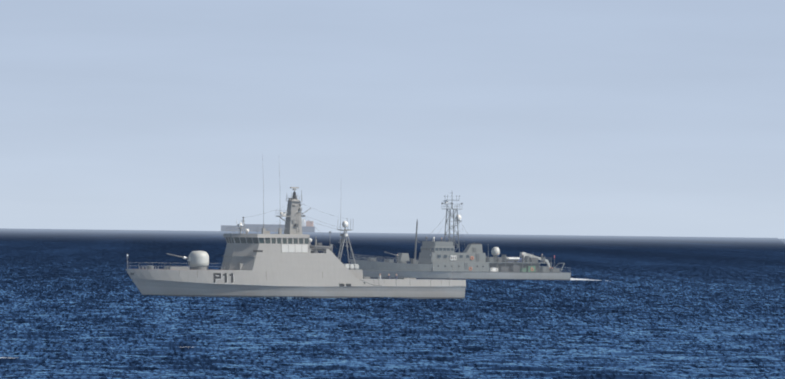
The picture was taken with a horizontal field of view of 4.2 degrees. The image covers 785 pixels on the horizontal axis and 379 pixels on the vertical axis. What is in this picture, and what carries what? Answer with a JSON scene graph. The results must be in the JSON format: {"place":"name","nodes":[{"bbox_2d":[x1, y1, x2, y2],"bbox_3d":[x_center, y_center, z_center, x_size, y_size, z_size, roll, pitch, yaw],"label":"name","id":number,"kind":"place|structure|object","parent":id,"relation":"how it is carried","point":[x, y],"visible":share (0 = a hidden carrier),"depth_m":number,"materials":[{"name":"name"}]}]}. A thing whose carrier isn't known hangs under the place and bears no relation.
{"place":"outdoors","nodes":[
{"label":"outdoors","id":0,"kind":"place"},
{"bbox_2d":[0,228,784,378],"bbox_3d":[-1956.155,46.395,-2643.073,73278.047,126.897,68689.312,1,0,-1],"label":"sea","id":1,"kind":"structure","parent":0,"point":[75,304],"depth_m":1289.09,"materials":[{"name":"blue liquid"}]},
{"bbox_2d":[221,219,314,231],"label":"ship","id":2,"kind":"object","parent":1,"relation":"on","point":[309,227],"visible":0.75,"depth_m":13983.56},
{"bbox_2d":[126,157,465,298],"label":"patrol vessel","id":3,"kind":"object","parent":1,"relation":"on","point":[291,261],"visible":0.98,"depth_m":1588.30,"materials":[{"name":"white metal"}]},
{"bbox_2d":[350,196,570,279],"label":"warship","id":4,"kind":"object","parent":1,"relation":"on","point":[437,259],"visible":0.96,"depth_m":2105.32,"materials":[{"name":"grey metal"}]},
{"bbox_2d":[570,278,607,280],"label":"stern wake","id":5,"kind":"object","parent":1,"relation":"on","point":[582,279],"depth_m":2118.77,"materials":[{"name":"white liquid"}]},
{"bbox_2d":[0,0,784,238],"label":"sky","id":6,"kind":"structure","parent":0,"point":[663,118],"materials":[{"name":"blue"}]}
]}

